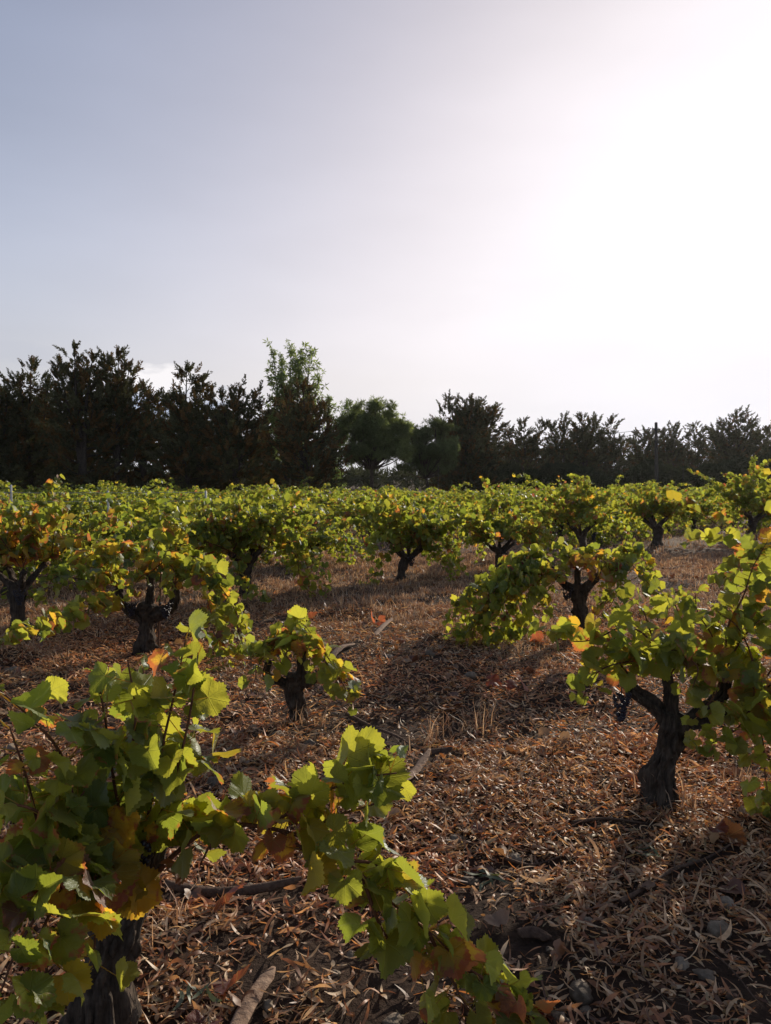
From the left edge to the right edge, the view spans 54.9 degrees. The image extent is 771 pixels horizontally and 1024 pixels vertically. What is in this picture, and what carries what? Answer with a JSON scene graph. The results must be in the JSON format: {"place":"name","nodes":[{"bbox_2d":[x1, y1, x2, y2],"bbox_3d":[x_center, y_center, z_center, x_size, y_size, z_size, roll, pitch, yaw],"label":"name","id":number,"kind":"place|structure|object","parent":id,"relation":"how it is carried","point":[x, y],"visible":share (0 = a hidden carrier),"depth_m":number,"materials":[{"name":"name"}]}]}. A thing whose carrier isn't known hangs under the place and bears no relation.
{"place":"outdoors","nodes":[
{"label":"outdoors","id":0,"kind":"place"},
{"bbox_2d":[0,480,770,1023],"bbox_3d":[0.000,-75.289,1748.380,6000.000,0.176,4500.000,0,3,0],"label":"ground","id":1,"kind":"structure","parent":0,"point":[380,1006],"depth_m":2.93,"materials":[{"name":"brown plant"}]},
{"bbox_2d":[0,379,49,488],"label":"conifer tree","id":2,"kind":"object","parent":1,"relation":"on","point":[7,474],"visible":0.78,"depth_m":46.42,"materials":[{"name":"green plant"}]},
{"bbox_2d":[0,480,63,572],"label":"grape vine","id":3,"kind":"object","parent":1,"relation":"on","point":[22,502],"visible":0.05,"depth_m":12.00,"materials":[{"name":"green plant"}]},
{"bbox_2d":[2,486,69,507],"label":"grape vine","id":4,"kind":"object","parent":1,"relation":"on","point":[18,494],"visible":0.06,"depth_m":26.01,"materials":[{"name":"green plant"}]},
{"bbox_2d":[0,507,92,603],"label":"grape vine","id":5,"kind":"object","parent":1,"relation":"on","point":[4,591],"visible":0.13,"depth_m":9.72,"materials":[{"name":"green plant"}]},
{"bbox_2d":[0,355,93,492],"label":"conifer tree","id":6,"kind":"object","parent":1,"relation":"on","point":[32,428],"visible":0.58,"depth_m":46.85,"materials":[{"name":"green plant"}]},
{"bbox_2d":[0,474,149,627],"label":"grape vine","id":7,"kind":"object","parent":1,"relation":"on","point":[25,541],"visible":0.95,"depth_m":7.23,"materials":[{"name":"green plant"}]},
{"bbox_2d":[29,339,136,489],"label":"conifer tree","id":8,"kind":"object","parent":1,"relation":"on","point":[75,435],"visible":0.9,"depth_m":45.23,"materials":[{"name":"green plant"}]},
{"bbox_2d":[43,481,130,514],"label":"grape vine","id":9,"kind":"object","parent":1,"relation":"on","point":[63,494],"visible":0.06,"depth_m":22.93,"materials":[{"name":"green plant"}]},
{"bbox_2d":[29,483,146,523],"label":"grape vine","id":10,"kind":"object","parent":1,"relation":"on","point":[74,509],"visible":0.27,"depth_m":19.81,"materials":[{"name":"green plant"}]},
{"bbox_2d":[38,390,138,486],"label":"conifer tree","id":11,"kind":"object","parent":1,"relation":"on","point":[105,456],"visible":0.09,"depth_m":54.10,"materials":[{"name":"green plant"}]},
{"bbox_2d":[54,505,124,549],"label":"grape vine","id":12,"kind":"object","parent":1,"relation":"on","point":[71,526],"visible":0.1,"depth_m":14.66,"materials":[{"name":"green plant"}]},
{"bbox_2d":[56,480,137,498],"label":"grape vine","id":13,"kind":"object","parent":1,"relation":"on","point":[92,485],"visible":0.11,"depth_m":27.34,"materials":[{"name":"green plant"}]},
{"bbox_2d":[64,504,147,559],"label":"grape vine","id":14,"kind":"object","parent":1,"relation":"on","point":[107,534],"visible":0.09,"depth_m":13.19,"materials":[{"name":"green plant"}]},
{"bbox_2d":[10,485,206,512],"bbox_3d":[-6.679,0.123,15.513,5.910,1.393,0.054,0,3,0],"label":"wire trellis","id":15,"kind":"object","parent":1,"relation":"on","point":[205,492],"visible":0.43,"depth_m":15.47,"materials":[{"name":"metal"}]},
{"bbox_2d":[59,344,165,490],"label":"conifer tree","id":16,"kind":"object","parent":1,"relation":"on","point":[123,392],"visible":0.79,"depth_m":46.05,"materials":[{"name":"green plant"}]},
{"bbox_2d":[94,483,142,507],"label":"grape vine","id":17,"kind":"object","parent":1,"relation":"on","point":[119,492],"visible":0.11,"depth_m":25.46,"materials":[{"name":"green plant"}]},
{"bbox_2d":[0,510,252,671],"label":"grape vine","id":18,"kind":"object","parent":1,"relation":"on","point":[181,566],"visible":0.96,"depth_m":6.25,"materials":[{"name":"green plant"}]},
{"bbox_2d":[76,479,188,536],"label":"grape vine","id":19,"kind":"object","parent":1,"relation":"on","point":[118,496],"visible":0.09,"depth_m":18.18,"materials":[{"name":"green plant"}]},
{"bbox_2d":[110,377,175,489],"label":"conifer tree","id":20,"kind":"object","parent":1,"relation":"on","point":[144,477],"visible":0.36,"depth_m":47.36,"materials":[{"name":"green plant"}]},
{"bbox_2d":[69,491,254,588],"bbox_3d":[-3.430,0.401,11.404,2.874,1.467,2.437,-2,3,-33],"label":"grape vine","id":21,"kind":"object","parent":1,"relation":"on","point":[138,531],"visible":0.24,"depth_m":10.98,"materials":[{"name":"green plant"}]},
{"bbox_2d":[130,491,217,550],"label":"grape vine","id":22,"kind":"object","parent":1,"relation":"on","point":[182,498],"visible":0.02,"depth_m":16.32,"materials":[{"name":"green plant"}]},
{"bbox_2d":[129,359,248,493],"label":"conifer tree","id":23,"kind":"object","parent":1,"relation":"on","point":[171,439],"visible":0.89,"depth_m":45.09,"materials":[{"name":"green plant"}]},
{"bbox_2d":[173,971,221,1010],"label":"leaf sprig","id":24,"kind":"object","parent":1,"relation":"on","point":[212,997],"visible":1,"depth_m":2.13,"materials":[{"name":"green plant"}]},
{"bbox_2d":[153,393,245,493],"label":"conifer tree","id":25,"kind":"object","parent":1,"relation":"on","point":[221,488],"visible":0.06,"depth_m":54.40,"materials":[{"name":"green plant"}]},
{"bbox_2d":[185,1009,222,1023],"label":"stone","id":26,"kind":"object","parent":1,"relation":"on","point":[195,1016],"visible":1,"depth_m":2.06,"materials":[{"name":"brown stone"}]},
{"bbox_2d":[172,483,252,510],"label":"grape vine","id":27,"kind":"object","parent":1,"relation":"on","point":[223,494],"visible":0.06,"depth_m":19.95,"materials":[{"name":"green plant"}]},
{"bbox_2d":[176,374,280,495],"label":"conifer tree","id":28,"kind":"object","parent":1,"relation":"on","point":[233,427],"visible":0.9,"depth_m":45.07,"materials":[{"name":"green plant"}]},
{"bbox_2d":[210,964,250,994],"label":"fallen leaf","id":29,"kind":"object","parent":1,"relation":"on","point":[238,975],"visible":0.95,"depth_m":2.19,"materials":[{"name":"brown plant"}]},
{"bbox_2d":[214,883,246,910],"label":"fallen leaf","id":30,"kind":"object","parent":1,"relation":"on","point":[225,898],"visible":1,"depth_m":2.60,"materials":[{"name":"plant"}]},
{"bbox_2d":[164,876,300,897],"bbox_3d":[-0.557,1.365,2.728,0.494,0.078,0.051,0,3,-8],"label":"bark strip","id":31,"kind":"object","parent":1,"relation":"on","point":[213,892],"visible":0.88,"depth_m":2.72,"materials":[{"name":"brown wood"}]},
{"bbox_2d":[210,488,261,505],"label":"grape vine","id":32,"kind":"object","parent":1,"relation":"on","point":[252,492],"visible":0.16,"depth_m":28.85,"materials":[{"name":"green plant"}]},
{"bbox_2d":[145,479,333,602],"bbox_3d":[-1.751,0.353,9.254,2.334,1.543,1.945,-1,3,-13],"label":"grape vine","id":33,"kind":"object","parent":1,"relation":"on","point":[241,526],"visible":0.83,"depth_m":8.99,"materials":[{"name":"green plant"}]},
{"bbox_2d":[230,966,275,1023],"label":"bark strip","id":34,"kind":"object","parent":1,"relation":"on","point":[243,1014],"visible":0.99,"depth_m":2.14,"materials":[{"name":"brown wood"}]},
{"bbox_2d":[0,609,560,1023],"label":"grape vine","id":35,"kind":"object","parent":1,"relation":"on","point":[84,856],"visible":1,"depth_m":1.85,"materials":[{"name":"green plant"}]},
{"bbox_2d":[245,493,317,535],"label":"grape vine","id":36,"kind":"object","parent":1,"relation":"on","point":[275,505],"visible":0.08,"depth_m":18.26,"materials":[{"name":"green plant"}]},
{"bbox_2d":[240,403,323,491],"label":"conifer tree","id":37,"kind":"object","parent":1,"relation":"on","point":[274,476],"visible":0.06,"depth_m":53.81,"materials":[{"name":"green plant"}]},
{"bbox_2d":[262,338,329,490],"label":"eucalyptus tree","id":38,"kind":"object","parent":1,"relation":"on","point":[280,377],"visible":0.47,"depth_m":49.47,"materials":[{"name":"green plant"}]},
{"bbox_2d":[237,605,365,723],"bbox_3d":[-0.502,0.984,4.543,0.770,0.848,0.413,0,3,0],"label":"grape vine","id":39,"kind":"object","parent":1,"relation":"on","point":[295,635],"visible":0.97,"depth_m":4.49,"materials":[{"name":"green plant"}]},
{"bbox_2d":[258,373,352,493],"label":"conifer tree","id":40,"kind":"object","parent":1,"relation":"on","point":[294,430],"visible":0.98,"depth_m":44.51,"materials":[{"name":"green plant"}]},
{"bbox_2d":[233,497,380,573],"bbox_3d":[-1.383,0.379,12.943,2.607,1.245,2.456,0,3,-6],"label":"grape vine","id":41,"kind":"object","parent":1,"relation":"on","point":[318,540],"visible":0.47,"depth_m":12.81,"materials":[{"name":"green plant"}]},
{"bbox_2d":[267,495,349,530],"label":"grape vine","id":42,"kind":"object","parent":1,"relation":"on","point":[328,508],"visible":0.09,"depth_m":21.72,"materials":[{"name":"green plant"}]},
{"bbox_2d":[289,487,353,523],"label":"grape vine","id":43,"kind":"object","parent":1,"relation":"on","point":[318,498],"visible":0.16,"depth_m":24.81,"materials":[{"name":"green plant"}]},
{"bbox_2d":[319,394,357,488],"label":"eucalyptus tree","id":44,"kind":"object","parent":1,"relation":"on","point":[344,441],"visible":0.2,"depth_m":48.87,"materials":[{"name":"green plant"}]},
{"bbox_2d":[321,493,378,534],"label":"grape vine","id":45,"kind":"object","parent":1,"relation":"on","point":[342,510],"visible":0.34,"depth_m":19.57,"materials":[{"name":"green plant"}]},
{"bbox_2d":[326,485,398,503],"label":"grape vine","id":46,"kind":"object","parent":1,"relation":"on","point":[372,492],"visible":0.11,"depth_m":26.36,"materials":[{"name":"green plant"}]},
{"bbox_2d":[36,461,699,490],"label":"distant scrub","id":47,"kind":"object","parent":1,"relation":"on","point":[360,476],"visible":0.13,"depth_m":102.99,"materials":[{"name":"green plant"}]},
{"bbox_2d":[334,395,416,488],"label":"pine tree","id":48,"kind":"object","parent":1,"relation":"on","point":[376,437],"visible":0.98,"depth_m":47.06,"materials":[{"name":"green plant"}]},
{"bbox_2d":[345,712,417,749],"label":"fallen twig","id":49,"kind":"object","parent":1,"relation":"on","point":[369,725],"visible":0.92,"depth_m":4.34,"materials":[{"name":"wood"}]},
{"bbox_2d":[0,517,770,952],"bbox_3d":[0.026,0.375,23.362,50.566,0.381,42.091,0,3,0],"label":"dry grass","id":50,"kind":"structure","parent":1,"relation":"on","point":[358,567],"depth_m":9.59,"materials":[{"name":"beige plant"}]},
{"bbox_2d":[4,581,766,1023],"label":"pebbles","id":51,"kind":"object","parent":1,"relation":"on","point":[714,1017],"visible":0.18,"depth_m":2.50,"materials":[{"name":"stone"}]},
{"bbox_2d":[382,1012,403,1023],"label":"stone","id":52,"kind":"object","parent":1,"relation":"on","point":[395,1018],"visible":1,"depth_m":2.12,"materials":[{"name":"stone"}]},
{"bbox_2d":[358,488,456,543],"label":"grape vine","id":53,"kind":"object","parent":1,"relation":"on","point":[428,507],"visible":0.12,"depth_m":17.74,"materials":[{"name":"green plant"}]},
{"bbox_2d":[330,486,500,584],"bbox_3d":[0.286,0.350,10.975,2.272,1.482,1.787,-1,3,-31],"label":"grape vine","id":54,"kind":"object","parent":1,"relation":"on","point":[420,532],"visible":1,"depth_m":10.71,"materials":[{"name":"green plant"}]},
{"bbox_2d":[407,749,430,779],"bbox_3d":[0.162,1.303,3.807,0.050,0.031,0.449,1,3,21],"label":"bark strip","id":55,"kind":"object","parent":1,"relation":"on","point":[422,761],"visible":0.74,"depth_m":3.84,"materials":[{"name":"beige wood"}]},
{"bbox_2d":[383,485,454,514],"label":"grape vine","id":56,"kind":"object","parent":1,"relation":"on","point":[407,493],"visible":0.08,"depth_m":24.47,"materials":[{"name":"green plant"}]},
{"bbox_2d":[387,488,459,528],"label":"grape vine","id":57,"kind":"object","parent":1,"relation":"on","point":[424,500],"visible":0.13,"depth_m":21.23,"materials":[{"name":"green plant"}]},
{"bbox_2d":[392,416,460,492],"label":"pine tree","id":58,"kind":"object","parent":1,"relation":"on","point":[441,451],"visible":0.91,"depth_m":51.27,"materials":[{"name":"green plant"}]},
{"bbox_2d":[425,481,484,513],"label":"grape vine","id":59,"kind":"object","parent":1,"relation":"on","point":[449,496],"visible":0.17,"depth_m":26.26,"materials":[{"name":"green plant"}]},
{"bbox_2d":[418,389,522,493],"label":"conifer tree","id":60,"kind":"object","parent":1,"relation":"on","point":[474,421],"visible":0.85,"depth_m":56.80,"materials":[{"name":"green plant"}]},
{"bbox_2d":[444,496,503,536],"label":"grape vine","id":61,"kind":"object","parent":1,"relation":"on","point":[462,504],"visible":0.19,"depth_m":19.54,"materials":[{"name":"green plant"}]},
{"bbox_2d":[464,868,508,891],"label":"leaf sprig","id":62,"kind":"object","parent":1,"relation":"on","point":[487,875],"visible":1,"depth_m":2.79,"materials":[{"name":"plant"}]},
{"bbox_2d":[455,458,533,490],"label":"evergreen bush","id":63,"kind":"object","parent":1,"relation":"on","point":[508,470],"visible":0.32,"depth_m":58.86,"materials":[{"name":"green plant"}]},
{"bbox_2d":[436,476,559,568],"bbox_3d":[1.974,0.228,12.648,2.140,1.682,2.211,0,3,0],"label":"grape vine","id":64,"kind":"object","parent":1,"relation":"on","point":[511,528],"visible":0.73,"depth_m":12.45,"materials":[{"name":"green plant"}]},
{"bbox_2d":[478,480,537,518],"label":"grape vine","id":65,"kind":"object","parent":1,"relation":"on","point":[527,482],"visible":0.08,"depth_m":27.98,"materials":[{"name":"green plant"}]},
{"bbox_2d":[479,484,547,519],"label":"grape vine","id":66,"kind":"object","parent":1,"relation":"on","point":[504,506],"visible":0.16,"depth_m":24.14,"materials":[{"name":"green plant"}]},
{"bbox_2d":[499,415,555,490],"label":"conifer tree","id":67,"kind":"object","parent":1,"relation":"on","point":[532,450],"visible":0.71,"depth_m":61.37,"materials":[{"name":"green plant"}]},
{"bbox_2d":[504,855,561,865],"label":"fallen twig","id":68,"kind":"object","parent":1,"relation":"on","point":[520,863],"visible":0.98,"depth_m":2.95,"materials":[{"name":"wood"}]},
{"bbox_2d":[516,926,551,941],"bbox_3d":[0.490,1.388,2.454,0.115,0.032,0.056,0,3,0],"label":"stone","id":69,"kind":"object","parent":1,"relation":"on","point":[529,932],"visible":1,"depth_m":2.44,"materials":[{"name":"grey stone"}]},
{"bbox_2d":[503,487,575,531],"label":"grape vine","id":70,"kind":"object","parent":1,"relation":"on","point":[520,504],"visible":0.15,"depth_m":21.08,"materials":[{"name":"green plant"}]},
{"bbox_2d":[441,536,674,649],"bbox_3d":[1.565,0.832,6.813,2.107,1.192,1.086,0,3,0],"label":"grape vine","id":71,"kind":"object","parent":1,"relation":"on","point":[524,569],"visible":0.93,"depth_m":6.67,"materials":[{"name":"green plant"}]},
{"bbox_2d":[549,1010,569,1023],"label":"stone","id":72,"kind":"object","parent":1,"relation":"on","point":[555,1014],"visible":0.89,"depth_m":2.08,"materials":[{"name":"stone"}]},
{"bbox_2d":[489,473,632,545],"bbox_3d":[4.336,-0.059,17.723,2.929,1.773,3.109,-2,3,-33],"label":"grape vine","id":73,"kind":"object","parent":1,"relation":"on","point":[558,524],"visible":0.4,"depth_m":17.44,"materials":[{"name":"green plant"}]},
{"bbox_2d":[539,411,590,467],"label":"conifer tree","id":74,"kind":"object","parent":1,"relation":"on","point":[558,450],"visible":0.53,"depth_m":61.44,"materials":[{"name":"green plant"}]},
{"bbox_2d":[523,462,615,488],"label":"evergreen bush","id":75,"kind":"object","parent":1,"relation":"on","point":[552,472],"visible":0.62,"depth_m":58.66,"materials":[{"name":"green plant"}]},
{"bbox_2d":[569,979,592,1005],"bbox_3d":[0.572,1.410,2.178,0.070,0.061,0.087,0,3,0],"label":"stone","id":76,"kind":"object","parent":1,"relation":"on","point":[581,992],"visible":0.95,"depth_m":2.15,"materials":[{"name":"stone"}]},
{"bbox_2d":[545,411,618,485],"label":"conifer tree","id":77,"kind":"object","parent":1,"relation":"on","point":[583,432],"visible":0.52,"depth_m":60.77,"materials":[{"name":"green plant"}]},
{"bbox_2d":[526,473,648,555],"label":"grape vine","id":78,"kind":"object","parent":1,"relation":"on","point":[585,508],"visible":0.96,"depth_m":13.98,"materials":[{"name":"green plant"}]},
{"bbox_2d":[572,811,647,823],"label":"fallen twig","id":79,"kind":"object","parent":1,"relation":"on","point":[596,819],"visible":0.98,"depth_m":3.25,"materials":[{"name":"wood"}]},
{"bbox_2d":[588,413,634,487],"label":"conifer tree","id":80,"kind":"object","parent":1,"relation":"on","point":[619,459],"visible":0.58,"depth_m":61.06,"materials":[{"name":"green plant"}]},
{"bbox_2d":[587,505,658,540],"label":"grape vine","id":81,"kind":"object","parent":1,"relation":"on","point":[619,513],"visible":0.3,"depth_m":18.74,"materials":[{"name":"green plant"}]},
{"bbox_2d":[604,499,685,535],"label":"grape vine","id":82,"kind":"object","parent":1,"relation":"on","point":[674,519],"visible":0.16,"depth_m":20.63,"materials":[{"name":"green plant"}]},
{"bbox_2d":[624,425,673,472],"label":"conifer tree","id":83,"kind":"object","parent":1,"relation":"on","point":[637,449],"visible":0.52,"depth_m":69.32,"materials":[{"name":"green plant"}]},
{"bbox_2d":[528,533,770,818],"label":"grape vine","id":84,"kind":"object","parent":1,"relation":"on","point":[680,646],"visible":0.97,"depth_m":3.33,"materials":[{"name":"green plant"}]},
{"bbox_2d":[613,457,685,488],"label":"evergreen bush","id":85,"kind":"object","parent":1,"relation":"on","point":[642,471],"visible":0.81,"depth_m":58.62,"materials":[{"name":"green plant"}]},
{"bbox_2d":[599,961,708,1008],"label":"fallen twig","id":86,"kind":"object","parent":1,"relation":"on","point":[634,970],"visible":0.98,"depth_m":2.18,"materials":[{"name":"wood"}]},
{"bbox_2d":[652,422,659,488],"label":"utility pole","id":87,"kind":"object","parent":1,"relation":"on","point":[656,429],"visible":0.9,"depth_m":56.74,"materials":[{"name":"brown wood"}]},
{"bbox_2d":[606,479,709,546],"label":"grape vine","id":88,"kind":"object","parent":1,"relation":"on","point":[645,512],"visible":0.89,"depth_m":16.74,"materials":[{"name":"green plant"}]},
{"bbox_2d":[643,420,704,491],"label":"conifer tree","id":89,"kind":"object","parent":1,"relation":"on","point":[672,441],"visible":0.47,"depth_m":69.34,"materials":[{"name":"green plant"}]},
{"bbox_2d":[618,842,733,904],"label":"fallen twig","id":90,"kind":"object","parent":1,"relation":"on","point":[624,899],"visible":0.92,"depth_m":2.83,"materials":[{"name":"brown wood"}]},
{"bbox_2d":[673,421,716,466],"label":"conifer tree","id":91,"kind":"object","parent":1,"relation":"on","point":[696,442],"visible":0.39,"depth_m":69.65,"materials":[{"name":"green plant"}]},
{"bbox_2d":[662,495,740,529],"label":"grape vine","id":92,"kind":"object","parent":1,"relation":"on","point":[707,507],"visible":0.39,"depth_m":22.01,"materials":[{"name":"green plant"}]},
{"bbox_2d":[692,968,716,981],"bbox_3d":[0.977,1.418,2.273,0.064,0.034,0.059,0,3,0],"label":"stone","id":93,"kind":"object","parent":1,"relation":"on","point":[703,974],"visible":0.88,"depth_m":2.26,"materials":[{"name":"stone"}]},
{"bbox_2d":[671,460,748,489],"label":"evergreen bush","id":94,"kind":"object","parent":1,"relation":"on","point":[711,470],"visible":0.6,"depth_m":58.84,"materials":[{"name":"green plant"}]},
{"bbox_2d":[655,468,770,631],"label":"grape vine","id":95,"kind":"object","parent":1,"relation":"on","point":[749,547],"visible":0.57,"depth_m":5.25,"materials":[{"name":"green plant"}]},
{"bbox_2d":[703,819,728,832],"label":"fallen leaf","id":96,"kind":"object","parent":1,"relation":"on","point":[721,826],"visible":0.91,"depth_m":3.14,"materials":[{"name":"plant"}]},
{"bbox_2d":[706,920,731,937],"bbox_3d":[1.111,1.395,2.477,0.081,0.064,0.068,0,3,0],"label":"stone","id":97,"kind":"object","parent":1,"relation":"on","point":[713,927],"visible":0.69,"depth_m":2.46,"materials":[{"name":"stone"}]},
{"bbox_2d":[680,404,770,490],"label":"conifer tree","id":98,"kind":"object","parent":1,"relation":"on","point":[729,440],"visible":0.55,"depth_m":65.00,"materials":[{"name":"green plant"}]},
{"bbox_2d":[686,455,770,539],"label":"grape vine","id":99,"kind":"object","parent":1,"relation":"on","point":[746,488],"visible":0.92,"depth_m":17.92,"materials":[{"name":"green plant"}]},
{"bbox_2d":[689,477,767,526],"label":"grape vine","id":100,"kind":"object","parent":1,"relation":"on","point":[724,502],"visible":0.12,"depth_m":24.05,"materials":[{"name":"green plant"}]},
{"bbox_2d":[722,817,746,844],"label":"fallen leaf","id":101,"kind":"object","parent":1,"relation":"on","point":[735,830],"visible":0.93,"depth_m":3.12,"materials":[{"name":"brown plant"}]},
{"bbox_2d":[722,446,770,485],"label":"evergreen bush","id":102,"kind":"object","parent":1,"relation":"on","point":[740,462],"visible":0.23,"depth_m":59.36,"materials":[{"name":"green plant"}]},
{"bbox_2d":[729,490,770,533],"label":"grape vine","id":103,"kind":"object","parent":1,"relation":"on","point":[765,520],"visible":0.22,"depth_m":20.55,"materials":[{"name":"green plant"}]},
{"bbox_2d":[749,420,770,458],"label":"conifer tree","id":104,"kind":"object","parent":1,"relation":"on","point":[767,429],"visible":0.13,"depth_m":67.28,"materials":[{"name":"green plant"}]},
{"bbox_2d":[0,0,770,478],"label":"sky","id":105,"kind":"structure","parent":0,"point":[547,209],"materials":[{"name":"white"}]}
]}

